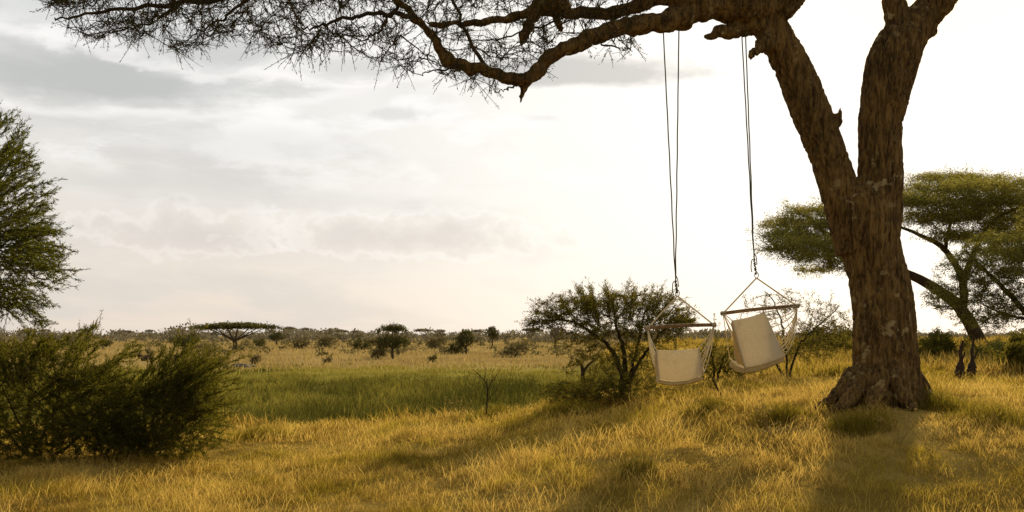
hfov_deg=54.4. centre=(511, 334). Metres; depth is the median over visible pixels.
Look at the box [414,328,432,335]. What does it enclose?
savanna tree
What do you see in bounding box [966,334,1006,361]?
bush
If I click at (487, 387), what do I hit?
dead sapling
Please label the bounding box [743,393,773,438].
dry weed
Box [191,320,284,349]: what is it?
savanna tree
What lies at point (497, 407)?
grass tussock
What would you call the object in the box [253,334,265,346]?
savanna bush
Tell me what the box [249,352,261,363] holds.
savanna bush
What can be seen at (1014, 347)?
bush
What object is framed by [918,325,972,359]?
bush
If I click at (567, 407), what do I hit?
grass tussock
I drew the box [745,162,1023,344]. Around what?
flat topped acacia
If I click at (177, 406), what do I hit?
leaning bush
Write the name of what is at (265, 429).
grass tussock
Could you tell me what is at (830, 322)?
bare bush
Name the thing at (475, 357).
plain grass
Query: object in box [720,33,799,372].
hanging chair
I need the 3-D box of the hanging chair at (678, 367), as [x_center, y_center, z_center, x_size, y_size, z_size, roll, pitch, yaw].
[2.254,-1.759,13.349,0.961,4.877,0.525,0,0,0]
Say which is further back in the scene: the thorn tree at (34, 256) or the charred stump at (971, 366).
the charred stump at (971, 366)
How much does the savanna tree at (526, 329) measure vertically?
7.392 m
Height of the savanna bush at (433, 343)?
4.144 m
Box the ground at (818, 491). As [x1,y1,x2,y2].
[0,336,1023,511]
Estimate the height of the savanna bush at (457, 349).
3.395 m
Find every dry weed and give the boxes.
[444,395,471,425]
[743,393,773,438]
[762,421,821,460]
[875,406,929,444]
[898,414,967,458]
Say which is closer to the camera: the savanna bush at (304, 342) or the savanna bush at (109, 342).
the savanna bush at (304, 342)
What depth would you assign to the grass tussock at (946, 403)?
13.46 m
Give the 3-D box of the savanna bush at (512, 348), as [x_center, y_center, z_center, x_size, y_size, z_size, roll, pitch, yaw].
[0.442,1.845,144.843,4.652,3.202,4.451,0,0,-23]
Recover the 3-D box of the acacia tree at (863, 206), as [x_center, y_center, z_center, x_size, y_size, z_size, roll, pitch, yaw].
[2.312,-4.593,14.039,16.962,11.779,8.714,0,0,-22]
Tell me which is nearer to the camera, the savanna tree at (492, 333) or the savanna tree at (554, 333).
the savanna tree at (492, 333)
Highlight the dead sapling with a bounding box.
[469,367,499,420]
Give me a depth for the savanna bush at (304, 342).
226.97 m
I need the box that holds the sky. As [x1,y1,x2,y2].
[0,0,1023,335]
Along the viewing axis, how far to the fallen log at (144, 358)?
122.52 m
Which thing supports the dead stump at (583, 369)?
on the ground at (818, 491)
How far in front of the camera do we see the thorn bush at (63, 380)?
15.26 m
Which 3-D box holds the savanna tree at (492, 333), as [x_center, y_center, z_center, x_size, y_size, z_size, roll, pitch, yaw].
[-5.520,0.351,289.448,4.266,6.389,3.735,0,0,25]
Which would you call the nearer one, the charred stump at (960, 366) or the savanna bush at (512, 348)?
the charred stump at (960, 366)
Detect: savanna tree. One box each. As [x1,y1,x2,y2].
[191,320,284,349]
[268,332,285,344]
[368,324,410,358]
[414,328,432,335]
[434,329,446,336]
[451,329,480,353]
[485,326,500,345]
[522,327,538,337]
[549,327,563,343]
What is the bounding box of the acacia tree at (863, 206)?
[29,0,957,412]
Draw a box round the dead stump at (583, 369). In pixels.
[576,358,596,390]
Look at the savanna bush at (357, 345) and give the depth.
211.71 m
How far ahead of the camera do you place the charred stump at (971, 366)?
21.96 m
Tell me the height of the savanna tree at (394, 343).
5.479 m
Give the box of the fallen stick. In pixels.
[710,379,720,394]
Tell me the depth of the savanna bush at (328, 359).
109.69 m
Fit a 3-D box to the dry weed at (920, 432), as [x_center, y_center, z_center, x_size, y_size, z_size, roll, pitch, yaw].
[4.618,1.130,10.960,0.434,0.508,0.630,0,0,-40]
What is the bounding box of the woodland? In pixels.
[0,321,1023,342]
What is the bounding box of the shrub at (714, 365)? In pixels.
[698,314,768,383]
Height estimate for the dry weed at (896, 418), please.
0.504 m
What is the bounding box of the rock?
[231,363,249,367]
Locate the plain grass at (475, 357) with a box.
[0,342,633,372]
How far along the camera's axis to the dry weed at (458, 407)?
18.50 m
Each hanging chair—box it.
[645,29,716,385]
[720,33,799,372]
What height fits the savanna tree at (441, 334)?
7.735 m
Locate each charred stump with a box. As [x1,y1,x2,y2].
[954,341,964,378]
[966,337,976,378]
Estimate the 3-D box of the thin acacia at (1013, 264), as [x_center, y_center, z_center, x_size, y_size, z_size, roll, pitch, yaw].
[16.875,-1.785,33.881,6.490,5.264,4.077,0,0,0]
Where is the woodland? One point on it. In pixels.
(119, 336)
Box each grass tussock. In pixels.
[227,419,294,440]
[457,402,526,423]
[528,394,606,419]
[603,452,667,481]
[669,393,741,418]
[743,397,816,427]
[821,403,900,439]
[913,386,976,412]
[938,398,1023,429]
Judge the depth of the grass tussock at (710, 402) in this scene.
14.53 m
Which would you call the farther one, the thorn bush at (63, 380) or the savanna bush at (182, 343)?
the savanna bush at (182, 343)
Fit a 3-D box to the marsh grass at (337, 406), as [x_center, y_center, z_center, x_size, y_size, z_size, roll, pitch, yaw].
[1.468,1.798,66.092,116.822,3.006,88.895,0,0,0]
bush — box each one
[0,310,155,462]
[62,335,82,347]
[88,318,254,461]
[101,335,113,346]
[168,326,203,348]
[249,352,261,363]
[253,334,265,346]
[289,336,310,348]
[314,333,338,346]
[321,355,332,363]
[348,333,374,349]
[367,343,387,358]
[425,333,448,348]
[427,351,437,361]
[445,337,466,353]
[499,339,531,356]
[514,276,699,406]
[723,288,852,377]
[793,325,852,354]
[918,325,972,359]
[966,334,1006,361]
[978,326,1023,371]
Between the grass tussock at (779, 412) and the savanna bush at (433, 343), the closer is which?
the grass tussock at (779, 412)
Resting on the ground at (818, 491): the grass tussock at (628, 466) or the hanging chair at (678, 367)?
the grass tussock at (628, 466)
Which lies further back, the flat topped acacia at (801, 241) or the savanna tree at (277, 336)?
the savanna tree at (277, 336)
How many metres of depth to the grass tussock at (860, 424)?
12.34 m
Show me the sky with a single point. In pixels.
(232, 189)
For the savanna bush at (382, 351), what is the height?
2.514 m
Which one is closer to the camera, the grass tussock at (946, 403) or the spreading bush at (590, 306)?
the grass tussock at (946, 403)
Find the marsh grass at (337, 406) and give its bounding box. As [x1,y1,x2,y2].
[1,347,650,427]
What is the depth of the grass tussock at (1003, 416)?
12.46 m
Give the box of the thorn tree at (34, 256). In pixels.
[0,100,89,336]
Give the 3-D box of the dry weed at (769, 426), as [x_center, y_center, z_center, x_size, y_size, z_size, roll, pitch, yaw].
[3.164,1.212,11.267,0.428,0.495,0.730,0,0,-45]
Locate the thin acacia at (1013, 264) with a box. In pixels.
[918,206,1023,335]
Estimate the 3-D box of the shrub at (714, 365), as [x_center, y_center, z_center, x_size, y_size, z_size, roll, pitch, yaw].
[4.221,0.381,20.979,2.398,1.723,1.405,0,0,0]
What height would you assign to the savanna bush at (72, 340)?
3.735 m
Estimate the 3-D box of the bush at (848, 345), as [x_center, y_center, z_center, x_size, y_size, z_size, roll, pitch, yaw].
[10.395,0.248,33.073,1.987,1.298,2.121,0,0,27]
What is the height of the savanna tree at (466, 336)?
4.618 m
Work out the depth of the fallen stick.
16.99 m
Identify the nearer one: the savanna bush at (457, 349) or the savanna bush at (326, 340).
the savanna bush at (457, 349)
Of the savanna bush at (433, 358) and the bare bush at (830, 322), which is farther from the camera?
the savanna bush at (433, 358)

